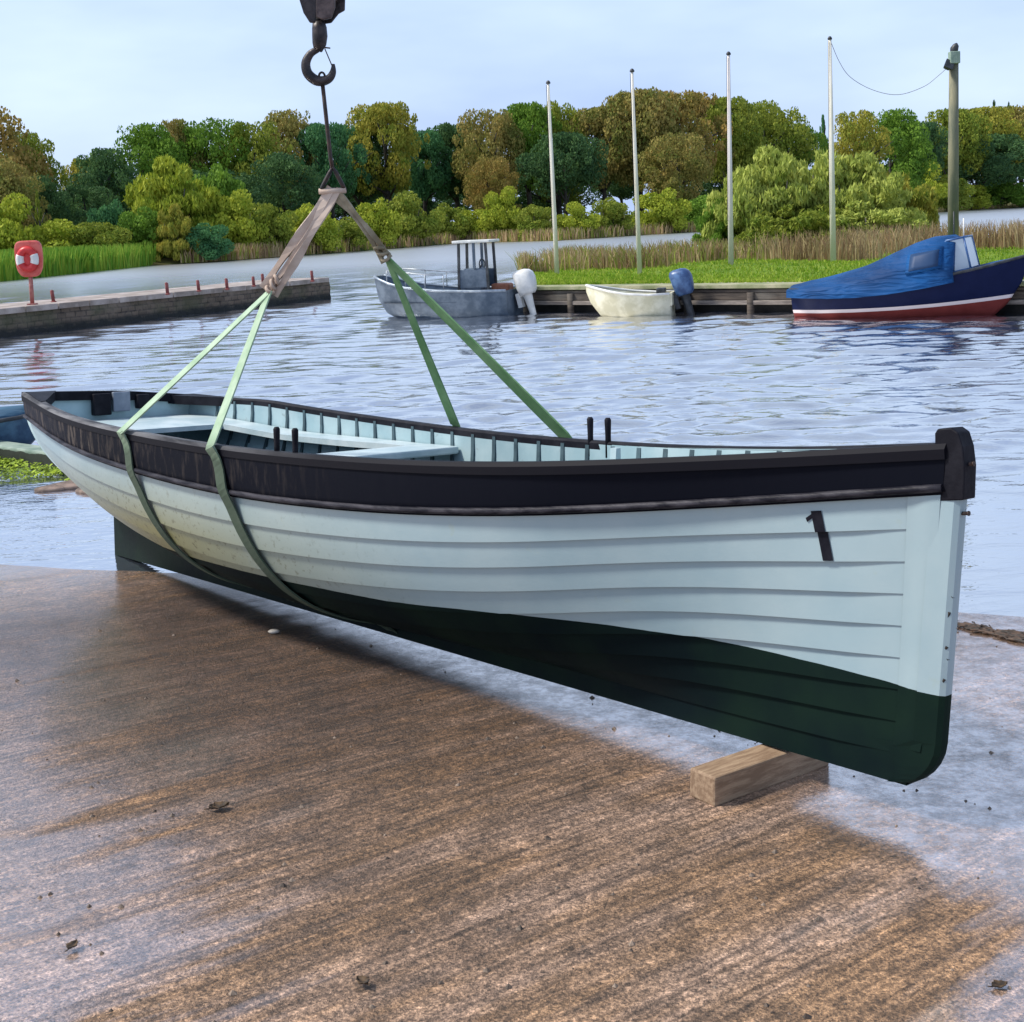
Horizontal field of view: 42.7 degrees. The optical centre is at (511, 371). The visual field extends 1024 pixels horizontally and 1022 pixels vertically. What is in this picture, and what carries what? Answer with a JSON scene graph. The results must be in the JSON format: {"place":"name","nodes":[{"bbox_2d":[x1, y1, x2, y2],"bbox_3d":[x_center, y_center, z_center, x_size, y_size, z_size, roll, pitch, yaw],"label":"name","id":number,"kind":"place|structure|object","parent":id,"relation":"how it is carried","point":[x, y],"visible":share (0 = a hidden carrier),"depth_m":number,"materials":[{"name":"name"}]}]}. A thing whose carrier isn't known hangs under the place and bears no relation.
{"place":"outdoors","nodes":[
{"label":"outdoors","id":0,"kind":"place"},
{"bbox_2d":[0,242,167,281],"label":"reed bed","id":1,"kind":"object","parent":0,"point":[64,260],"visible":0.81,"depth_m":71.61,"materials":[{"name":"plant"}]},
{"bbox_2d":[300,0,344,85],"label":"crane hook block","id":2,"kind":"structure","parent":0,"point":[320,14],"depth_m":5.32,"materials":[{"name":"metal"}]},
{"bbox_2d":[318,71,345,193],"bbox_3d":[-0.751,-0.981,5.380,0.117,0.498,0.024,-3,7,0],"label":"lifting wire","id":3,"kind":"object","parent":2,"relation":"hanging from","point":[324,190],"visible":1,"depth_m":5.39,"materials":[{"name":"metal"}]},
{"bbox_2d":[260,185,339,297],"bbox_3d":[-0.878,-0.537,5.414,0.353,0.455,0.051,-4,7,-10],"label":"lifting strop","id":4,"kind":"object","parent":3,"relation":"hanging from","point":[300,240],"visible":1,"depth_m":5.41,"materials":[{"name":"fabric"}]},
{"bbox_2d":[117,262,460,601],"bbox_3d":[-0.954,0.299,5.682,1.508,1.537,0.464,-4,7,-11],"label":"lifting sling","id":5,"kind":"object","parent":4,"relation":"hanging from","point":[435,377],"visible":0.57,"depth_m":5.68,"materials":[{"name":"fabric"}]},
{"bbox_2d":[336,187,391,263],"bbox_3d":[-0.630,-0.606,5.447,0.251,0.328,0.051,-3,7,-3],"label":"lifting strop","id":6,"kind":"object","parent":3,"relation":"hanging from","point":[345,204],"visible":1,"depth_m":5.44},
{"bbox_2d":[0,564,1023,1021],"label":"slipway","id":7,"kind":"structure","parent":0,"point":[686,912],"depth_m":3.40,"materials":[{"name":"concrete"}]},
{"bbox_2d":[1,624,1011,1021],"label":"grit","id":8,"kind":"object","parent":7,"relation":"on","point":[509,986],"visible":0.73,"depth_m":3.08,"materials":[{"name":"gravel"}]},
{"bbox_2d":[690,744,828,805],"bbox_3d":[0.722,1.143,3.783,0.488,0.084,0.098,-4,6,-37],"label":"timber baulk","id":9,"kind":"object","parent":7,"relation":"on","point":[722,780],"visible":0.67,"depth_m":3.70,"materials":[{"name":"wood"}]},
{"bbox_2d":[21,391,975,785],"bbox_3d":[-0.546,0.586,5.355,1.253,0.956,5.347,-3,3,-40],"label":"rowing skiff","id":10,"kind":"object","parent":9,"relation":"on","point":[803,601],"visible":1,"depth_m":4.06,"materials":[{"name":"paint"}]},
{"bbox_2d":[206,258,571,633],"bbox_3d":[-0.505,0.297,5.343,1.450,1.514,0.476,-4,7,-9],"label":"lifting sling","id":11,"kind":"object","parent":10,"relation":"attached to","point":[545,416],"visible":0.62,"depth_m":5.26,"materials":[{"name":"fabric"}]},
{"bbox_2d":[957,621,1023,642],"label":"strandline","id":12,"kind":"object","parent":7,"relation":"on","point":[1012,635],"visible":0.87,"depth_m":5.29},
{"bbox_2d":[0,207,1023,616],"bbox_3d":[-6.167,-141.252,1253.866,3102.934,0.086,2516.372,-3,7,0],"label":"water","id":13,"kind":"structure","parent":0,"point":[732,377],"depth_m":15.45,"materials":[{"name":"blue liquid"}]},
{"bbox_2d":[0,405,35,443],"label":"blue boat","id":14,"kind":"object","parent":13,"relation":"in","point":[14,427],"visible":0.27,"depth_m":11.08,"materials":[{"name":"paint"}]},
{"bbox_2d":[0,441,56,467],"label":"concrete ledge","id":15,"kind":"object","parent":13,"relation":"in","point":[29,453],"depth_m":10.52,"materials":[{"name":"concrete"}]},
{"bbox_2d":[0,456,70,480],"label":"algae","id":16,"kind":"object","parent":13,"relation":"on","point":[4,462],"visible":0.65,"depth_m":10.09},
{"bbox_2d":[0,277,330,336],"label":"stone pier","id":17,"kind":"structure","parent":13,"relation":"in","point":[23,318],"depth_m":28.17,"materials":[{"name":"stone"}]},
{"bbox_2d":[14,240,42,304],"bbox_3d":[-9.482,-1.932,25.715,0.535,1.265,0.281,-3,7,0],"label":"lifebuoy station","id":18,"kind":"object","parent":17,"relation":"on","point":[29,258],"visible":1,"depth_m":25.63,"materials":[{"name":"red plastic"}]},
{"bbox_2d":[373,239,536,317],"bbox_3d":[-1.025,-1.659,25.144,3.316,1.691,1.328,0,7,17],"label":"work boat","id":19,"kind":"object","parent":13,"relation":"on","point":[478,292],"visible":0.91,"depth_m":24.72,"materials":[{"name":"metal"}]},
{"bbox_2d":[585,268,694,316],"bbox_3d":[2.330,-1.268,23.270,2.069,1.080,1.040,-1,7,14],"label":"dinghy","id":20,"kind":"object","parent":13,"relation":"on","point":[617,302],"visible":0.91,"depth_m":22.95,"materials":[{"name":"beige paint"}]},
{"bbox_2d":[513,280,1023,313],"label":"quay wall","id":21,"kind":"structure","parent":13,"relation":"in","point":[719,296],"depth_m":23.20,"materials":[{"name":"wood"}]},
{"bbox_2d":[786,211,1023,319],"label":"covered motor boat","id":22,"kind":"object","parent":13,"relation":"on","point":[945,275],"visible":0.97,"depth_m":20.18,"materials":[{"name":"fabric"}]},
{"bbox_2d":[0,0,1023,221],"label":"sky","id":23,"kind":"structure","parent":0,"point":[74,72],"materials":[{"name":"blue"}]},
{"bbox_2d":[151,202,1022,265],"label":"bank","id":24,"kind":"structure","parent":0,"point":[167,261],"depth_m":110.82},
{"bbox_2d":[0,192,47,250],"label":"shrub","id":25,"kind":"object","parent":24,"relation":"on","point":[13,231],"visible":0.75,"depth_m":79.11,"materials":[{"name":"green plant"}]},
{"bbox_2d":[0,158,51,230],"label":"broadleaf tree","id":26,"kind":"object","parent":24,"relation":"on","point":[11,180],"visible":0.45,"depth_m":86.64,"materials":[{"name":"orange plant"}]},
{"bbox_2d":[0,106,54,204],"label":"broadleaf tree","id":27,"kind":"object","parent":24,"relation":"on","point":[7,145],"visible":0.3,"depth_m":97.03,"materials":[{"name":"orange plant"}]},
{"bbox_2d":[1,131,69,194],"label":"broadleaf tree","id":28,"kind":"object","parent":24,"relation":"on","point":[34,141],"visible":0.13,"depth_m":104.53,"materials":[{"name":"green plant"}]},
{"bbox_2d":[22,174,81,240],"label":"broadleaf tree","id":29,"kind":"object","parent":24,"relation":"on","point":[48,194],"visible":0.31,"depth_m":92.66,"materials":[{"name":"green plant"}]},
{"bbox_2d":[12,218,103,247],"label":"shrub","id":30,"kind":"object","parent":24,"relation":"on","point":[58,232],"visible":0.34,"depth_m":79.79,"materials":[{"name":"green plant"}]},
{"bbox_2d":[52,186,126,225],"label":"broadleaf tree","id":31,"kind":"object","parent":24,"relation":"on","point":[97,197],"visible":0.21,"depth_m":103.44,"materials":[{"name":"green plant"}]},
{"bbox_2d":[69,222,132,247],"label":"shrub","id":32,"kind":"object","parent":24,"relation":"on","point":[86,232],"visible":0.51,"depth_m":80.49,"materials":[{"name":"green plant"}]},
{"bbox_2d":[65,147,141,211],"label":"broadleaf tree","id":33,"kind":"object","parent":24,"relation":"on","point":[99,172],"visible":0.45,"depth_m":113.73,"materials":[{"name":"green plant"}]},
{"bbox_2d":[86,198,129,236],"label":"shrub","id":34,"kind":"object","parent":24,"relation":"on","point":[104,214],"visible":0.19,"depth_m":84.64,"materials":[{"name":"green plant"}]},
{"bbox_2d":[86,122,187,206],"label":"broadleaf tree","id":35,"kind":"object","parent":24,"relation":"on","point":[147,142],"visible":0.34,"depth_m":118.62,"materials":[{"name":"green plant"}]},
{"bbox_2d":[117,205,171,250],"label":"shrub","id":36,"kind":"object","parent":24,"relation":"on","point":[140,225],"visible":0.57,"depth_m":83.56,"materials":[{"name":"green plant"}]},
{"bbox_2d":[122,154,221,240],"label":"willow shrub","id":37,"kind":"object","parent":24,"relation":"on","point":[167,188],"visible":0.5,"depth_m":89.18,"materials":[{"name":"green plant"}]},
{"bbox_2d":[151,203,203,261],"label":"willow shrub","id":38,"kind":"object","parent":24,"relation":"on","point":[174,227],"visible":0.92,"depth_m":83.13,"materials":[{"name":"green plant"}]},
{"bbox_2d":[139,118,217,170],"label":"broadleaf tree","id":39,"kind":"object","parent":24,"relation":"on","point":[174,127],"visible":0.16,"depth_m":123.41,"materials":[{"name":"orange plant"}]},
{"bbox_2d":[184,222,234,259],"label":"shrub","id":40,"kind":"object","parent":24,"relation":"on","point":[214,247],"visible":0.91,"depth_m":83.84,"materials":[{"name":"green plant"}]},
{"bbox_2d":[174,117,256,177],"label":"broadleaf tree","id":41,"kind":"object","parent":24,"relation":"on","point":[201,136],"visible":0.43,"depth_m":123.08,"materials":[{"name":"green plant"}]},
{"bbox_2d":[181,162,250,221],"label":"shrub","id":42,"kind":"object","parent":24,"relation":"on","point":[222,180],"visible":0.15,"depth_m":93.27,"materials":[{"name":"green plant"}]},
{"bbox_2d":[209,189,269,245],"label":"shrub","id":43,"kind":"object","parent":24,"relation":"on","point":[238,210],"visible":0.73,"depth_m":89.99,"materials":[{"name":"green plant"}]},
{"bbox_2d":[209,121,303,209],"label":"broadleaf tree","id":44,"kind":"object","parent":24,"relation":"on","point":[261,149],"visible":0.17,"depth_m":123.65,"materials":[{"name":"green plant"}]},
{"bbox_2d":[251,202,297,247],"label":"shrub","id":45,"kind":"object","parent":24,"relation":"on","point":[280,226],"visible":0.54,"depth_m":92.00,"materials":[{"name":"green plant"}]},
{"bbox_2d":[239,151,328,218],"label":"broadleaf tree","id":46,"kind":"object","parent":24,"relation":"on","point":[282,167],"visible":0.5,"depth_m":114.70,"materials":[{"name":"green plant"}]},
{"bbox_2d":[252,108,338,207],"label":"broadleaf tree","id":47,"kind":"object","parent":24,"relation":"on","point":[290,125],"visible":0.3,"depth_m":134.68,"materials":[{"name":"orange plant"}]},
{"bbox_2d":[287,202,342,250],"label":"shrub","id":48,"kind":"object","parent":24,"relation":"on","point":[323,232],"visible":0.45,"depth_m":95.75,"materials":[{"name":"green plant"}]},
{"bbox_2d":[295,121,372,218],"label":"broadleaf tree","id":49,"kind":"object","parent":24,"relation":"on","point":[313,141],"visible":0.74,"depth_m":134.12,"materials":[{"name":"green plant"}]},
{"bbox_2d":[326,216,367,249],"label":"shrub","id":50,"kind":"object","parent":24,"relation":"on","point":[349,227],"visible":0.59,"depth_m":99.65,"materials":[{"name":"green plant"}]},
{"bbox_2d":[333,129,392,204],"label":"broadleaf tree","id":51,"kind":"object","parent":24,"relation":"on","point":[378,147],"visible":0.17,"depth_m":145.33,"materials":[{"name":"green plant"}]},
{"bbox_2d":[356,197,402,245],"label":"shrub","id":52,"kind":"object","parent":24,"relation":"on","point":[384,224],"visible":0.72,"depth_m":105.48,"materials":[{"name":"green plant"}]},
{"bbox_2d":[345,100,430,209],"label":"broadleaf tree","id":53,"kind":"object","parent":24,"relation":"on","point":[385,122],"visible":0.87,"depth_m":143.34,"materials":[{"name":"green plant"}]},
{"bbox_2d":[382,190,445,241],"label":"shrub","id":54,"kind":"object","parent":24,"relation":"on","point":[418,223],"visible":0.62,"depth_m":111.32,"materials":[{"name":"green plant"}]},
{"bbox_2d":[371,171,473,214],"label":"broadleaf tree","id":55,"kind":"object","parent":24,"relation":"on","point":[432,205],"visible":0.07,"depth_m":168.17,"materials":[{"name":"green plant"}]},
{"bbox_2d":[392,129,460,216],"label":"broadleaf tree","id":56,"kind":"object","parent":24,"relation":"on","point":[430,186],"visible":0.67,"depth_m":155.59,"materials":[{"name":"green plant"}]},
{"bbox_2d":[429,202,473,238],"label":"shrub","id":57,"kind":"object","parent":24,"relation":"on","point":[452,227],"visible":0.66,"depth_m":119.02,"materials":[{"name":"green plant"}]},
{"bbox_2d":[419,122,484,222],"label":"broadleaf tree","id":58,"kind":"object","parent":24,"relation":"on","point":[446,131],"visible":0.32,"depth_m":157.75,"materials":[{"name":"green plant"}]},
{"bbox_2d":[450,108,526,206],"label":"broadleaf tree","id":59,"kind":"object","parent":24,"relation":"on","point":[499,137],"visible":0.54,"depth_m":152.06,"materials":[{"name":"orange plant"}]},
{"bbox_2d":[463,156,521,215],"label":"broadleaf tree","id":60,"kind":"object","parent":24,"relation":"on","point":[491,174],"visible":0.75,"depth_m":138.96,"materials":[{"name":"orange plant"}]},
{"bbox_2d":[480,186,520,234],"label":"shrub","id":61,"kind":"object","parent":24,"relation":"on","point":[495,217],"visible":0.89,"depth_m":118.37,"materials":[{"name":"green plant"}]},
{"bbox_2d":[495,101,562,207],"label":"broadleaf tree","id":62,"kind":"object","parent":24,"relation":"on","point":[530,121],"visible":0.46,"depth_m":155.36,"materials":[{"name":"green plant"}]},
{"bbox_2d":[512,204,552,236],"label":"shrub","id":63,"kind":"object","parent":24,"relation":"on","point":[529,220],"visible":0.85,"depth_m":114.32,"materials":[{"name":"green plant"}]},
{"bbox_2d":[502,184,599,219],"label":"broadleaf tree","id":64,"kind":"object","parent":24,"relation":"on","point":[522,198],"visible":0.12,"depth_m":165.07,"materials":[{"name":"green plant"}]},
{"bbox_2d":[515,131,608,214],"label":"broadleaf tree","id":65,"kind":"object","parent":24,"relation":"on","point":[574,166],"visible":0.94,"depth_m":141.99,"materials":[{"name":"green plant"}]},
{"bbox_2d":[531,100,596,219],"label":"broadleaf tree","id":66,"kind":"object","parent":24,"relation":"on","point":[565,115],"visible":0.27,"depth_m":160.56,"materials":[{"name":"green plant"}]},
{"bbox_2d":[556,201,600,233],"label":"shrub","id":67,"kind":"object","parent":24,"relation":"on","point":[578,216],"visible":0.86,"depth_m":114.57,"materials":[{"name":"green plant"}]},
{"bbox_2d":[180,204,1023,262],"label":"shore reeds","id":68,"kind":"object","parent":24,"relation":"on","point":[250,250],"visible":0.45,"depth_m":111.88,"materials":[{"name":"plant"}]},
{"bbox_2d":[563,105,644,216],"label":"broadleaf tree","id":69,"kind":"object","parent":24,"relation":"on","point":[589,119],"visible":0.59,"depth_m":158.49,"materials":[{"name":"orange plant"}]},
{"bbox_2d":[589,197,633,231],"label":"shrub","id":70,"kind":"object","parent":24,"relation":"on","point":[615,211],"visible":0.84,"depth_m":118.43,"materials":[{"name":"green plant"}]},
{"bbox_2d":[583,178,647,219],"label":"broadleaf tree","id":71,"kind":"object","parent":24,"relation":"on","point":[627,192],"visible":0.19,"depth_m":174.80,"materials":[{"name":"green plant"}]},
{"bbox_2d":[592,86,689,211],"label":"broadleaf tree","id":72,"kind":"object","parent":24,"relation":"on","point":[652,107],"visible":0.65,"depth_m":157.50,"materials":[{"name":"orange plant"}]},
{"bbox_2d":[630,187,692,230],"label":"shrub","id":73,"kind":"object","parent":24,"relation":"on","point":[661,208],"visible":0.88,"depth_m":123.47,"materials":[{"name":"green plant"}]},
{"bbox_2d":[637,132,716,203],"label":"broadleaf tree","id":74,"kind":"object","parent":24,"relation":"on","point":[663,154],"visible":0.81,"depth_m":150.99,"materials":[{"name":"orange plant"}]},
{"bbox_2d":[650,89,735,194],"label":"broadleaf tree","id":75,"kind":"object","parent":24,"relation":"on","point":[693,105],"visible":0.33,"depth_m":163.17,"materials":[{"name":"orange plant"}]},
{"bbox_2d":[684,95,766,186],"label":"broadleaf tree","id":76,"kind":"object","parent":24,"relation":"on","point":[743,118],"visible":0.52,"depth_m":171.43,"materials":[{"name":"green plant"}]},
{"bbox_2d":[720,99,817,183],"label":"broadleaf tree","id":77,"kind":"object","parent":24,"relation":"on","point":[773,125],"visible":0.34,"depth_m":178.26,"materials":[{"name":"green plant"}]},
{"bbox_2d":[773,125,828,173],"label":"broadleaf tree","id":78,"kind":"object","parent":24,"relation":"on","point":[820,140],"visible":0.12,"depth_m":181.06,"materials":[{"name":"green plant"}]},
{"bbox_2d":[821,109,893,178],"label":"broadleaf tree","id":79,"kind":"object","parent":24,"relation":"on","point":[851,129],"visible":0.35,"depth_m":197.04,"materials":[{"name":"green plant"}]},
{"bbox_2d":[854,107,937,191],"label":"broadleaf tree","id":80,"kind":"object","parent":24,"relation":"on","point":[901,126],"visible":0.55,"depth_m":210.34,"materials":[{"name":"green plant"}]},
{"bbox_2d":[886,121,947,181],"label":"broadleaf tree","id":81,"kind":"object","parent":24,"relation":"on","point":[933,135],"visible":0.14,"depth_m":244.53,"materials":[{"name":"green plant"}]},
{"bbox_2d":[934,174,976,210],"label":"shrub","id":82,"kind":"object","parent":24,"relation":"on","point":[967,204],"visible":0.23,"depth_m":251.29,"materials":[{"name":"green plant"}]},
{"bbox_2d":[925,107,992,174],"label":"broadleaf tree","id":83,"kind":"object","parent":24,"relation":"on","point":[969,127],"visible":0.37,"depth_m":260.00,"materials":[{"name":"green plant"}]},
{"bbox_2d":[940,133,1023,206],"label":"broadleaf tree","id":84,"kind":"object","parent":24,"relation":"on","point":[998,164],"visible":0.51,"depth_m":265.81,"materials":[{"name":"green plant"}]},
{"bbox_2d":[965,106,1023,189],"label":"broadleaf tree","id":85,"kind":"object","parent":24,"relation":"on","point":[999,119],"visible":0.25,"depth_m":273.31,"materials":[{"name":"green plant"}]},
{"bbox_2d":[982,181,1023,206],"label":"shrub","id":86,"kind":"object","parent":24,"relation":"on","point":[1001,193],"visible":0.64,"depth_m":277.52,"materials":[{"name":"green plant"}]},
{"bbox_2d":[534,246,1023,284],"bbox_3d":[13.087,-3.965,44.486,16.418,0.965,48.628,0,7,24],"label":"grass bank","id":87,"kind":"structure","parent":0,"point":[818,264],"depth_m":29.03,"materials":[{"name":"plant"}]},
{"bbox_2d":[546,80,558,273],"bbox_3d":[0.956,-4.528,30.768,0.144,4.547,0.120,-3,7,0],"label":"flagpole","id":88,"kind":"object","parent":87,"relation":"on","point":[553,211],"visible":0.91,"depth_m":30.76,"materials":[{"name":"metal"}]},
{"bbox_2d":[630,69,641,273],"bbox_3d":[2.771,-4.448,29.274,0.132,4.570,0.110,-3,7,0],"label":"flagpole","id":89,"kind":"object","parent":87,"relation":"on","point":[636,209],"visible":0.92,"depth_m":29.26,"materials":[{"name":"metal"}]},
{"bbox_2d":[512,237,783,272],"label":"dry reeds","id":90,"kind":"object","parent":87,"relation":"on","point":[578,258],"visible":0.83,"depth_m":33.19,"materials":[{"name":"plant"}]},
{"bbox_2d":[691,196,737,244],"bbox_3d":[6.247,-4.388,39.756,1.608,1.905,1.640,-7,8,-32],"label":"willow shrub","id":91,"kind":"object","parent":87,"relation":"on","point":[701,220],"visible":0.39,"depth_m":39.41,"materials":[{"name":"green plant"}]},
{"bbox_2d":[726,51,733,264],"bbox_3d":[4.990,-4.817,30.020,0.185,4.942,0.130,-3,7,0],"label":"flagpole","id":92,"kind":"object","parent":87,"relation":"on","point":[730,213],"visible":0.92,"depth_m":30.01,"materials":[{"name":"metal"}]},
{"bbox_2d":[700,176,775,244],"bbox_3d":[6.961,-4.702,39.740,2.304,2.537,2.539,1,7,26],"label":"willow shrub","id":93,"kind":"object","parent":87,"relation":"on","point":[721,210],"visible":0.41,"depth_m":39.06,"materials":[{"name":"green plant"}]},
{"bbox_2d":[720,143,827,241],"bbox_3d":[7.944,-5.200,39.783,3.655,3.475,3.727,-5,7,-22],"label":"willow shrub","id":94,"kind":"object","parent":87,"relation":"on","point":[772,172],"visible":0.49,"depth_m":38.88,"materials":[{"name":"green plant"}]},
{"bbox_2d":[734,203,859,251],"bbox_3d":[8.395,-4.172,38.436,3.712,1.581,3.369,-1,7,11],"label":"willow shrub","id":95,"kind":"object","parent":87,"relation":"on","point":[809,219],"visible":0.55,"depth_m":37.66,"materials":[{"name":"green plant"}]},
{"bbox_2d":[781,147,858,221],"bbox_3d":[9.282,-5.293,40.694,3.785,3.359,3.435,0,7,21],"label":"willow shrub","id":96,"kind":"object","parent":87,"relation":"on","point":[821,162],"visible":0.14,"depth_m":39.56,"materials":[{"name":"green plant"}]},
{"bbox_2d":[827,36,835,261],"bbox_3d":[7.523,-5.189,30.795,0.143,5.284,0.141,1,7,25],"label":"flagpole","id":97,"kind":"object","parent":87,"relation":"on","point":[831,181],"visible":0.92,"depth_m":30.77,"materials":[{"name":"metal"}]},
{"bbox_2d":[817,199,930,238],"bbox_3d":[10.416,-4.291,38.616,3.760,1.588,3.687,-7,8,-36],"label":"willow shrub","id":98,"kind":"object","parent":87,"relation":"on","point":[890,217],"visible":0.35,"depth_m":37.92,"materials":[{"name":"green plant"}]},
{"bbox_2d":[821,150,929,228],"bbox_3d":[10.536,-5.151,39.709,3.727,3.146,3.655,-6,7,-27],"label":"willow shrub","id":99,"kind":"object","parent":87,"relation":"on","point":[872,185],"visible":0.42,"depth_m":39.02,"materials":[{"name":"green plant"}]},
{"bbox_2d":[736,218,1023,260],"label":"dry reeds","id":100,"kind":"object","parent":87,"relation":"on","point":[856,246],"visible":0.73,"depth_m":33.70,"materials":[{"name":"plant"}]},
{"bbox_2d":[881,172,940,232],"bbox_3d":[12.310,-5.133,41.769,2.786,2.464,3.070,-1,7,16],"label":"willow shrub","id":101,"kind":"object","parent":87,"relation":"on","point":[923,197],"visible":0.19,"depth_m":40.84,"materials":[{"name":"green plant"}]},
{"bbox_2d":[943,43,959,235],"bbox_3d":[10.623,-5.335,31.670,0.426,5.107,0.381,-3,7,0],"label":"utility pole","id":102,"kind":"object","parent":87,"relation":"on","point":[951,64],"visible":0.95,"depth_m":31.61,"materials":[{"name":"grey wood"}]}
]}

